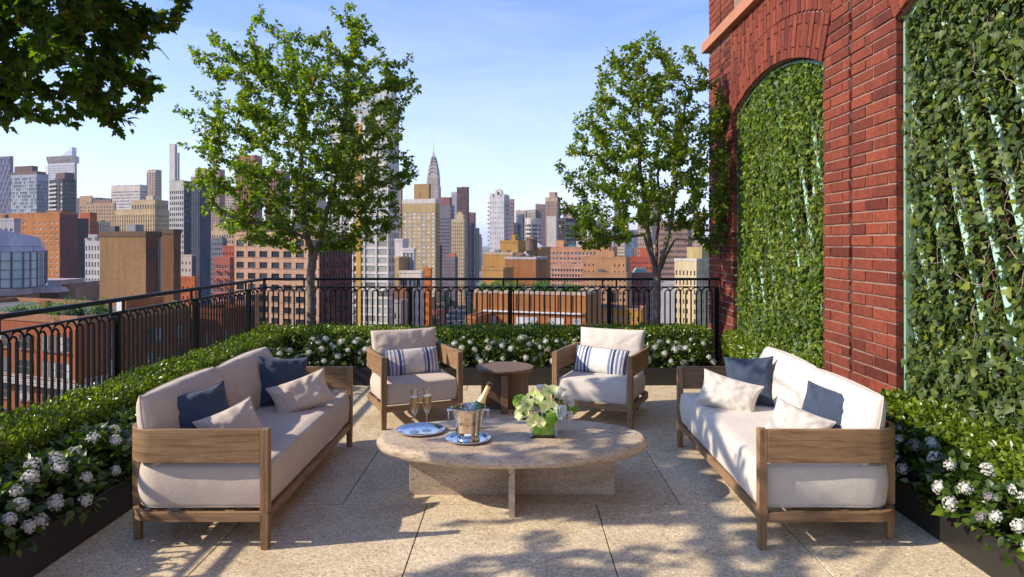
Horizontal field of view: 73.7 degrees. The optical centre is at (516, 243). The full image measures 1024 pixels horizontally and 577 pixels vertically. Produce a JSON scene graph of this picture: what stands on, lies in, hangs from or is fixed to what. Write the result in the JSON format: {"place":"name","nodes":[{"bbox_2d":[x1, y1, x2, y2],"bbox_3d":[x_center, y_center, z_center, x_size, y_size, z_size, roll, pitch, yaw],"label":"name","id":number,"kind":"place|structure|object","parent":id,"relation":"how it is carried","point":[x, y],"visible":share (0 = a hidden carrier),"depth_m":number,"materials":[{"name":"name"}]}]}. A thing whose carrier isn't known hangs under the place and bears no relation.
{"place":"outdoors","nodes":[
{"label":"outdoors","id":0,"kind":"place"},
{"bbox_2d":[0,156,13,213],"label":"office tower","id":1,"kind":"structure","parent":0,"point":[6,166],"depth_m":902.28,"materials":[{"name":"glass"}]},
{"bbox_2d":[0,215,20,251],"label":"apartment building","id":2,"kind":"structure","parent":0,"point":[7,223],"depth_m":200.91,"materials":[{"name":"concrete"}]},
{"bbox_2d":[11,166,48,213],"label":"office tower","id":3,"kind":"structure","parent":0,"point":[29,189],"depth_m":706.10,"materials":[{"name":"concrete"}]},
{"bbox_2d":[0,210,77,277],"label":"apartment building","id":4,"kind":"structure","parent":0,"point":[55,232],"depth_m":333.93,"materials":[{"name":"brick"}]},
{"bbox_2d":[0,229,99,300],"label":"concert hall","id":5,"kind":"structure","parent":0,"point":[24,273],"depth_m":147.65,"materials":[{"name":"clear glass"}]},
{"bbox_2d":[48,172,75,212],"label":"apartment building","id":6,"kind":"structure","parent":0,"point":[62,191],"depth_m":555.12,"materials":[{"name":"concrete"}]},
{"bbox_2d":[45,147,78,212],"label":"office tower","id":7,"kind":"structure","parent":0,"point":[67,161],"depth_m":1110.44,"materials":[{"name":"concrete"}]},
{"bbox_2d":[78,218,88,277],"bbox_3d":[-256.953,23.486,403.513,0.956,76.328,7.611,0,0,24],"label":"apartment building","id":8,"kind":"structure","parent":0,"point":[83,228],"depth_m":403.40,"materials":[{"name":"concrete"}]},
{"bbox_2d":[85,234,99,280],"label":"apartment building","id":9,"kind":"structure","parent":0,"point":[92,257],"depth_m":301.45,"materials":[{"name":"concrete"}]},
{"bbox_2d":[0,296,188,420],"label":"apartment building","id":10,"kind":"structure","parent":0,"point":[21,322],"depth_m":83.85,"materials":[{"name":"brick"}]},
{"bbox_2d":[79,196,115,225],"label":"apartment building","id":11,"kind":"structure","parent":0,"point":[104,209],"depth_m":645.72,"materials":[{"name":"concrete"}]},
{"bbox_2d":[111,185,147,209],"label":"hotel","id":12,"kind":"structure","parent":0,"point":[122,196],"depth_m":807.22,"materials":[{"name":"concrete"}]},
{"bbox_2d":[99,225,161,299],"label":"apartment building","id":13,"kind":"structure","parent":0,"point":[130,261],"depth_m":119.88,"materials":[{"name":"brick"}]},
{"bbox_2d":[115,210,168,230],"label":"apartment building","id":14,"kind":"structure","parent":0,"point":[153,220],"depth_m":505.76,"materials":[{"name":"concrete"}]},
{"bbox_2d":[131,196,168,209],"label":"apartment building","id":15,"kind":"structure","parent":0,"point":[153,203],"depth_m":509.61,"materials":[{"name":"concrete"}]},
{"bbox_2d":[147,169,161,199],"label":"apartment building","id":16,"kind":"structure","parent":0,"point":[154,182],"depth_m":902.58,"materials":[{"name":"concrete"}]},
{"bbox_2d":[160,229,181,302],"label":"apartment building","id":17,"kind":"structure","parent":0,"point":[170,259],"depth_m":128.59,"materials":[{"name":"brick"}]},
{"bbox_2d":[169,179,190,254],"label":"office tower","id":18,"kind":"structure","parent":0,"point":[179,206],"depth_m":422.28,"materials":[{"name":"concrete"}]},
{"bbox_2d":[181,255,196,275],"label":"apartment building","id":19,"kind":"structure","parent":0,"point":[188,265],"depth_m":301.12,"materials":[{"name":"concrete"}]},
{"bbox_2d":[191,178,210,304],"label":"office tower","id":20,"kind":"structure","parent":0,"point":[200,236],"depth_m":442.54,"materials":[{"name":"glass"}]},
{"bbox_2d":[210,236,226,304],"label":"apartment building","id":21,"kind":"structure","parent":0,"point":[217,244],"depth_m":422.01,"materials":[{"name":"concrete"}]},
{"bbox_2d":[213,257,233,304],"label":"apartment building","id":22,"kind":"structure","parent":0,"point":[223,269],"depth_m":261.26,"materials":[{"name":"brick"}]},
{"bbox_2d":[236,155,261,231],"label":"apartment building","id":23,"kind":"structure","parent":0,"point":[259,213],"depth_m":704.29,"materials":[{"name":"brick"}]},
{"bbox_2d":[234,229,355,325],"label":"apartment building","id":24,"kind":"structure","parent":0,"point":[254,262],"depth_m":177.80,"materials":[{"name":"brick"}]},
{"bbox_2d":[266,294,350,325],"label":"window","id":25,"kind":"structure","parent":24,"relation":"in","point":[275,308],"depth_m":176.71,"materials":[{"name":"glass"}]},
{"bbox_2d":[0,0,709,245],"label":"sky","id":26,"kind":"structure","parent":0,"point":[503,82],"materials":[{"name":"blue"}]},
{"bbox_2d":[330,86,399,325],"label":"residential tower","id":27,"kind":"structure","parent":0,"point":[376,260],"depth_m":265.11,"materials":[{"name":"concrete"}]},
{"bbox_2d":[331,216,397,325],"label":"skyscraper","id":28,"kind":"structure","parent":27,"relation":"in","point":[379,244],"depth_m":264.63,"materials":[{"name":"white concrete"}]},
{"bbox_2d":[398,270,424,325],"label":"apartment building","id":29,"kind":"structure","parent":0,"point":[411,274],"depth_m":190.69,"materials":[{"name":"concrete"}]},
{"bbox_2d":[422,265,432,325],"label":"apartment building","id":30,"kind":"structure","parent":0,"point":[428,271],"depth_m":240.51,"materials":[{"name":"brick"}]},
{"bbox_2d":[481,266,513,285],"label":"apartment building","id":31,"kind":"structure","parent":0,"point":[498,272],"depth_m":181.36,"materials":[{"name":"concrete"}]},
{"bbox_2d":[488,189,510,251],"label":"apartment tower","id":32,"kind":"structure","parent":0,"point":[499,220],"depth_m":482.37,"materials":[{"name":"concrete"}]},
{"bbox_2d":[482,250,521,266],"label":"apartment building","id":33,"kind":"structure","parent":0,"point":[495,258],"depth_m":216.96,"materials":[{"name":"brick"}]},
{"bbox_2d":[34,385,989,576],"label":"floor","id":34,"kind":"structure","parent":0,"point":[652,527],"depth_m":3.87,"materials":[{"name":"beige stone"}]},
{"bbox_2d":[0,447,133,576],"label":"planter box","id":35,"kind":"object","parent":34,"relation":"on","point":[63,540],"visible":0.08,"depth_m":3.66,"materials":[{"name":"metal"}]},
{"bbox_2d":[0,477,51,557],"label":"flowering shrub","id":36,"kind":"object","parent":35,"relation":"in","point":[35,516],"visible":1,"depth_m":3.36,"materials":[{"name":"green plant"}]},
{"bbox_2d":[0,446,108,532],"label":"flowering shrub","id":37,"kind":"object","parent":35,"relation":"in","point":[39,468],"visible":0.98,"depth_m":3.72,"materials":[{"name":"green plant"}]},
{"bbox_2d":[44,421,131,497],"bbox_3d":[-2.643,1.334,4.255,0.613,0.416,0.660,0,0,0],"label":"flowering shrub","id":38,"kind":"object","parent":35,"relation":"in","point":[99,438],"visible":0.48,"depth_m":4.19,"materials":[{"name":"green plant"}]},
{"bbox_2d":[0,0,193,139],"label":"maple tree","id":39,"kind":"object","parent":35,"relation":"in","point":[56,40],"visible":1,"depth_m":4.74,"materials":[{"name":"green plant"}]},
{"bbox_2d":[86,405,136,470],"bbox_3d":[-2.618,1.341,4.715,0.606,0.451,0.691,0,0,0],"label":"flowering shrub","id":40,"kind":"object","parent":35,"relation":"in","point":[126,418],"visible":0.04,"depth_m":4.62,"materials":[{"name":"green plant"}]},
{"bbox_2d":[0,330,285,507],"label":"hedge","id":41,"kind":"object","parent":35,"relation":"on","point":[45,425],"visible":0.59,"depth_m":4.87,"materials":[{"name":"green plant"}]},
{"bbox_2d":[0,278,265,421],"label":"railing","id":42,"kind":"object","parent":34,"relation":"on","point":[253,311],"visible":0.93,"depth_m":5.81,"materials":[{"name":"metal"}]},
{"bbox_2d":[132,347,352,549],"bbox_3d":[-1.736,1.234,4.615,0.802,0.832,1.900,0,0,0],"label":"outdoor sofa","id":43,"kind":"object","parent":34,"relation":"on","point":[189,472],"visible":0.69,"depth_m":3.71,"materials":[{"name":"beige fabric"}]},
{"bbox_2d":[177,380,229,428],"bbox_3d":[-1.845,1.031,4.020,0.165,0.366,0.376,-30,-12,36],"label":"navy pillow","id":44,"kind":"object","parent":43,"relation":"on","point":[203,403],"visible":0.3,"depth_m":3.98,"materials":[{"name":"fabric"}]},
{"bbox_2d":[192,396,262,428],"bbox_3d":[-1.656,1.086,3.975,0.356,0.276,0.167,-21,-16,-44],"label":"light pillow","id":45,"kind":"object","parent":43,"relation":"on","point":[242,415],"visible":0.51,"depth_m":3.95,"materials":[{"name":"fabric"}]},
{"bbox_2d":[259,356,307,405],"bbox_3d":[-1.748,1.031,5.103,0.376,0.366,0.158,8,-19,-36],"label":"navy pillow","id":46,"kind":"object","parent":43,"relation":"on","point":[274,372],"visible":0.66,"depth_m":5.03,"materials":[{"name":"fabric"}]},
{"bbox_2d":[266,368,335,412],"bbox_3d":[-1.555,1.090,4.929,0.436,0.257,0.139,-17,-17,-32],"label":"light pillow","id":47,"kind":"object","parent":43,"relation":"on","point":[306,392],"visible":0.93,"depth_m":4.88,"materials":[{"name":"fabric"}]},
{"bbox_2d":[367,327,462,429],"bbox_3d":[-1.002,1.251,6.521,0.760,0.799,0.782,0,0,-24],"label":"armchair","id":48,"kind":"object","parent":34,"relation":"on","point":[386,390],"visible":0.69,"depth_m":6.31,"materials":[{"name":"beige fabric"}]},
{"bbox_2d":[384,346,440,375],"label":"striped pillow","id":49,"kind":"object","parent":48,"relation":"on","point":[412,361],"visible":0.96,"depth_m":6.45,"materials":[{"name":"beige fabric"}]},
{"bbox_2d":[265,278,718,364],"bbox_3d":[-0.349,1.055,9.060,6.058,1.190,0.058,0,0,0],"label":"railing","id":50,"kind":"object","parent":34,"relation":"on","point":[510,290],"visible":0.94,"depth_m":9.05,"materials":[{"name":"metal"}]},
{"bbox_2d":[476,361,533,413],"bbox_3d":[-0.119,1.440,6.820,0.574,0.421,0.574,0,0,0],"label":"side table","id":51,"kind":"object","parent":34,"relation":"on","point":[509,380],"visible":0.95,"depth_m":6.79,"materials":[{"name":"brown wood"}]},
{"bbox_2d":[307,360,712,384],"bbox_3d":[-0.482,1.548,8.457,5.635,0.205,1.085,0,0,0],"label":"planter box","id":52,"kind":"object","parent":34,"relation":"on","point":[665,375],"visible":0.06,"depth_m":7.92,"materials":[{"name":"metal"}]},
{"bbox_2d":[172,2,422,333],"bbox_3d":[-2.743,-0.836,8.776,3.048,4.628,2.271,0,0,0],"label":"young tree","id":53,"kind":"object","parent":52,"relation":"on","point":[352,147],"visible":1,"depth_m":8.47,"materials":[{"name":"green plant"}]},
{"bbox_2d":[299,335,342,365],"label":"flowering shrub","id":54,"kind":"object","parent":52,"relation":"in","point":[322,342],"visible":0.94,"depth_m":8.08,"materials":[{"name":"green plant"}]},
{"bbox_2d":[325,335,367,367],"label":"flowering shrub","id":55,"kind":"object","parent":52,"relation":"in","point":[349,341],"visible":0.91,"depth_m":8.08,"materials":[{"name":"green plant"}]},
{"bbox_2d":[442,337,485,367],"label":"flowering shrub","id":56,"kind":"object","parent":52,"relation":"on","point":[460,343],"visible":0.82,"depth_m":8.08,"materials":[{"name":"green plant"}]},
{"bbox_2d":[247,320,714,363],"bbox_3d":[-0.445,1.247,8.682,5.860,0.538,0.710,0,0,0],"label":"hedge","id":57,"kind":"object","parent":52,"relation":"on","point":[296,337],"visible":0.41,"depth_m":8.48,"materials":[{"name":"green plant"}]},
{"bbox_2d":[471,337,513,367],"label":"flowering shrub","id":58,"kind":"object","parent":52,"relation":"in","point":[489,343],"visible":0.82,"depth_m":8.07,"materials":[{"name":"green plant"}]},
{"bbox_2d":[500,333,544,367],"bbox_3d":[0.056,1.295,8.171,0.538,0.422,0.518,0,0,39],"label":"flowering shrub","id":59,"kind":"object","parent":52,"relation":"on","point":[523,341],"visible":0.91,"depth_m":8.09,"materials":[{"name":"green plant"}]},
{"bbox_2d":[529,335,572,367],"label":"flowering shrub","id":60,"kind":"object","parent":52,"relation":"in","point":[548,342],"visible":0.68,"depth_m":8.11,"materials":[{"name":"green plant"}]},
{"bbox_2d":[554,30,737,330],"bbox_3d":[1.736,-0.629,8.771,2.536,4.218,1.767,0,0,0],"label":"young tree","id":61,"kind":"object","parent":52,"relation":"on","point":[677,149],"visible":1,"depth_m":8.62,"materials":[{"name":"green plant"}]},
{"bbox_2d":[649,338,688,367],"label":"flowering shrub","id":62,"kind":"object","parent":52,"relation":"in","point":[675,347],"visible":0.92,"depth_m":8.07,"materials":[{"name":"green plant"}]},
{"bbox_2d":[674,335,718,365],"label":"flowering shrub","id":63,"kind":"object","parent":52,"relation":"in","point":[694,341],"visible":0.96,"depth_m":8.07,"materials":[{"name":"green plant"}]},
{"bbox_2d":[376,418,646,516],"bbox_3d":[-0.030,1.458,4.500,1.775,0.385,0.966,0,0,0],"label":"coffee table","id":64,"kind":"object","parent":34,"relation":"on","point":[511,457],"visible":0.85,"depth_m":4.48,"materials":[{"name":"stone"}]},
{"bbox_2d":[396,422,445,435],"bbox_3d":[-0.644,1.254,4.592,0.330,0.020,0.329,0,0,0],"label":"serving tray","id":65,"kind":"object","parent":64,"relation":"on","point":[435,428],"visible":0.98,"depth_m":4.62,"materials":[{"name":"metal"}]},
{"bbox_2d":[445,432,491,444],"bbox_3d":[-0.312,1.254,4.395,0.300,0.019,0.299,0,0,0],"label":"serving tray","id":66,"kind":"object","parent":64,"relation":"on","point":[452,437],"visible":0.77,"depth_m":4.38,"materials":[{"name":"metal"}]},
{"bbox_2d":[447,403,489,441],"bbox_3d":[-0.312,1.156,4.395,0.225,0.209,0.225,0,0,37],"label":"champagne bucket","id":67,"kind":"object","parent":66,"relation":"on","point":[468,425],"visible":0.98,"depth_m":4.32,"materials":[{"name":"silver metal"}]},
{"bbox_2d":[530,411,556,437],"bbox_3d":[0.176,1.199,4.515,0.176,0.132,0.176,0,0,0],"label":"glass vase","id":68,"kind":"object","parent":64,"relation":"on","point":[546,431],"visible":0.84,"depth_m":4.43,"materials":[{"name":"green"}]},
{"bbox_2d":[512,384,577,427],"bbox_3d":[0.179,1.066,4.492,0.394,0.267,0.301,0,0,29],"label":"bouquet","id":69,"kind":"object","parent":68,"relation":"in","point":[523,404],"visible":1,"depth_m":4.44,"materials":[{"name":"green plant"}]},
{"bbox_2d":[552,327,648,428],"bbox_3d":[0.832,1.251,6.541,0.760,0.799,0.782,0,0,24],"label":"armchair","id":70,"kind":"object","parent":34,"relation":"on","point":[628,389],"visible":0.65,"depth_m":6.32,"materials":[{"name":"beige fabric"}]},
{"bbox_2d":[572,344,629,374],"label":"striped pillow","id":71,"kind":"object","parent":70,"relation":"on","point":[591,359],"visible":0.98,"depth_m":6.48,"materials":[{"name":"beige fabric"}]},
{"bbox_2d":[677,346,894,549],"bbox_3d":[1.703,1.234,4.615,0.802,0.832,1.900,0,0,0],"label":"outdoor sofa","id":72,"kind":"object","parent":34,"relation":"on","point":[850,463],"visible":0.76,"depth_m":3.71,"materials":[{"name":"beige fabric"}]},
{"bbox_2d":[694,369,763,411],"bbox_3d":[1.528,1.089,4.928,0.436,0.257,0.154,13,-16,30],"label":"light pillow","id":73,"kind":"object","parent":72,"relation":"on","point":[721,391],"visible":0.94,"depth_m":4.88,"materials":[{"name":"beige fabric"}]},
{"bbox_2d":[724,356,774,406],"bbox_3d":[1.734,1.030,5.100,0.376,0.366,0.171,-8,-19,36],"label":"navy pillow","id":74,"kind":"object","parent":72,"relation":"on","point":[757,371],"visible":0.72,"depth_m":5.03,"materials":[{"name":"fabric"}]},
{"bbox_2d":[765,397,835,428],"bbox_3d":[1.625,1.086,3.976,0.356,0.276,0.162,21,-16,44],"label":"light pillow","id":75,"kind":"object","parent":72,"relation":"on","point":[786,415],"visible":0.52,"depth_m":3.95,"materials":[{"name":"beige fabric"}]},
{"bbox_2d":[802,380,843,428],"bbox_3d":[1.836,1.031,4.021,0.161,0.366,0.376,30,-12,-36],"label":"navy pillow","id":76,"kind":"object","parent":72,"relation":"on","point":[822,402],"visible":0.35,"depth_m":4.01,"materials":[{"name":"fabric"}]},
{"bbox_2d":[893,468,1023,576],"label":"planter box","id":77,"kind":"object","parent":34,"relation":"on","point":[962,542],"visible":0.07,"depth_m":3.62,"materials":[{"name":"metal"}]},
{"bbox_2d":[720,328,823,368],"bbox_3d":[2.649,1.253,7.182,0.430,0.529,2.584,0,0,0],"label":"hedge","id":78,"kind":"object","parent":77,"relation":"in","point":[738,344],"visible":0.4,"depth_m":7.67,"materials":[{"name":"green plant"}]},
{"bbox_2d":[895,426,954,497],"bbox_3d":[2.447,1.336,4.188,0.408,0.390,0.654,0,0,0],"label":"flowering shrub","id":79,"kind":"object","parent":77,"relation":"in","point":[908,443],"visible":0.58,"depth_m":4.09,"materials":[{"name":"green plant"}]},
{"bbox_2d":[880,388,1023,533],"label":"hedge","id":80,"kind":"object","parent":77,"relation":"in","point":[1001,452],"visible":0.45,"depth_m":3.97,"materials":[{"name":"green plant"}]},
{"bbox_2d":[913,446,1014,538],"bbox_3d":[2.438,1.329,3.742,0.440,0.413,0.671,0,0,0],"label":"flowering shrub","id":81,"kind":"object","parent":77,"relation":"in","point":[958,464],"visible":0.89,"depth_m":3.68,"materials":[{"name":"green plant"}]},
{"bbox_2d":[960,474,1023,566],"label":"flowering shrub","id":82,"kind":"object","parent":77,"relation":"in","point":[1009,491],"visible":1,"depth_m":3.32,"materials":[{"name":"green plant"}]},
{"bbox_2d":[504,235,547,285],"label":"apartment building","id":83,"kind":"structure","parent":0,"point":[525,264],"depth_m":192.05,"materials":[{"name":"brick"}]},
{"bbox_2d":[525,218,540,243],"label":"round tower","id":84,"kind":"structure","parent":0,"point":[533,227],"depth_m":501.20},
{"bbox_2d":[481,246,612,282],"bbox_3d":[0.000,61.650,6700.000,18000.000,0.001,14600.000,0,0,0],"label":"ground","id":85,"kind":"structure","parent":0,"point":[484,248],"depth_m":5752.47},
{"bbox_2d":[402,184,439,302],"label":"hotel","id":86,"kind":"structure","parent":85,"relation":"on","point":[421,221],"depth_m":554.30,"materials":[{"name":"concrete"}]},
{"bbox_2d":[427,149,440,198],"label":"spired skyscraper","id":87,"kind":"structure","parent":85,"relation":"on","point":[433,177],"depth_m":1191.46,"materials":[{"name":"silver metal"}]},
{"bbox_2d":[440,197,453,256],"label":"office block","id":88,"kind":"structure","parent":85,"relation":"on","point":[446,211],"depth_m":702.15,"materials":[{"name":"concrete"}]},
{"bbox_2d":[442,253,457,308],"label":"apartment building","id":89,"kind":"structure","parent":85,"relation":"on","point":[450,265],"depth_m":642.22,"materials":[{"name":"concrete"}]},
{"bbox_2d":[451,212,467,304],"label":"apartment building","id":90,"kind":"structure","parent":85,"relation":"on","point":[459,235],"depth_m":681.83,"materials":[{"name":"concrete"}]},
{"bbox_2d":[457,186,468,295],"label":"office tower","id":91,"kind":"structure","parent":85,"relation":"on","point":[463,199],"depth_m":801.93,"materials":[{"name":"red glass"}]},
{"bbox_2d":[468,223,473,310],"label":"office tower","id":92,"kind":"structure","parent":85,"relation":"on","point":[470,251],"depth_m":620.88,"materials":[{"name":"brick"}]},
{"bbox_2d":[500,235,525,252],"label":"apartment building","id":93,"kind":"structure","parent":85,"relation":"on","point":[515,244],"depth_m":226.49,"materials":[{"name":"brick"}]},
{"bbox_2d":[474,285,601,330],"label":"apartment building","id":94,"kind":"structure","parent":85,"relation":"on","point":[589,291],"depth_m":145.80,"materials":[{"name":"brick"}]},
{"bbox_2d":[551,237,617,262],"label":"apartment building","id":95,"kind":"structure","parent":85,"relation":"on","point":[562,251],"depth_m":408.99,"materials":[{"name":"brick"}]},
{"bbox_2d":[582,269,631,304],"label":"apartment building","id":96,"kind":"structure","parent":85,"relation":"on","point":[600,273],"depth_m":313.30,"materials":[{"name":"brick"}]},
{"bbox_2d":[582,244,629,272],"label":"apartment building","id":97,"kind":"structure","parent":96,"relation":"on","point":[608,260],"depth_m":322.01,"materials":[{"name":"brick"}]},
{"bbox_3d":[1.950,32.410,3.475,11.900,60.480,11.750,0,0,0],"label":"supporting building","id":98,"kind":"object","parent":85,"relation":"on","visible":0},
{"bbox_2d":[701,0,945,399],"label":"brick wall","id":99,"kind":"structure","parent":98,"relation":"on","point":[855,47],"depth_m":5.54,"materials":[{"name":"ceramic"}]},
{"bbox_2d":[737,60,824,353],"bbox_3d":[2.848,-0.113,7.220,0.256,3.525,2.483,0,0,0],"label":"trellis","id":100,"kind":"object","parent":99,"relation":"attached to","point":[809,186],"visible":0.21,"depth_m":7.14,"materials":[{"name":"green metal"}]},
{"bbox_2d":[734,60,824,367],"bbox_3d":[2.759,-0.187,7.205,0.232,3.272,2.462,0,0,0],"label":"climbing ivy","id":101,"kind":"object","parent":100,"relation":"attached to","point":[793,327],"visible":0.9,"depth_m":7.00,"materials":[{"name":"green plant"}]},
{"bbox_2d":[903,0,1023,425],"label":"trellis","id":102,"kind":"object","parent":99,"relation":"attached to","point":[994,256],"visible":0.27,"depth_m":4.37,"materials":[{"name":"green metal"}]},
{"bbox_2d":[901,0,1023,438],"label":"climbing ivy","id":103,"kind":"object","parent":102,"relation":"attached to","point":[992,50],"visible":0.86,"depth_m":4.15,"materials":[{"name":"green plant"}]},
{"bbox_2d":[547,216,557,246],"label":"apartment building","id":104,"kind":"structure","parent":0,"point":[551,230],"depth_m":481.10,"materials":[{"name":"concrete"}]},
{"bbox_2d":[545,192,560,246],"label":"apartment tower","id":105,"kind":"structure","parent":0,"point":[551,206],"depth_m":652.74,"materials":[{"name":"concrete"}]},
{"bbox_2d":[557,217,574,243],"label":"office block","id":106,"kind":"structure","parent":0,"point":[566,222],"depth_m":523.08,"materials":[{"name":"grey concrete"}]},
{"bbox_2d":[551,262,582,285],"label":"apartment building","id":107,"kind":"structure","parent":0,"point":[568,270],"depth_m":383.90,"materials":[{"name":"brick"}]},
{"bbox_2d":[601,289,645,329],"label":"apartment building","id":108,"kind":"structure","parent":0,"point":[620,312],"depth_m":234.82,"materials":[{"name":"brick"}]},
{"bbox_2d":[630,248,652,271],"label":"apartment building","id":109,"kind":"structure","parent":0,"point":[642,260],"depth_m":432.95,"materials":[{"name":"brick"}]},
{"bbox_2d":[632,271,652,325],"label":"apartment building","id":110,"kind":"structure","parent":0,"point":[642,282],"depth_m":331.68,"materials":[{"name":"brick"}]},
{"bbox_2d":[661,281,674,324],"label":"apartment building","id":111,"kind":"structure","parent":0,"point":[667,283],"depth_m":260.92,"materials":[{"name":"concrete"}]},
{"bbox_2d":[659,221,691,280],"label":"apartment building","id":112,"kind":"structure","parent":0,"point":[678,249],"depth_m":372.81,"materials":[{"name":"concrete"}]},
{"bbox_2d":[674,247,709,349],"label":"apartment building","id":113,"kind":"structure","parent":0,"point":[695,263],"depth_m":208.04,"materials":[{"name":"concrete"}]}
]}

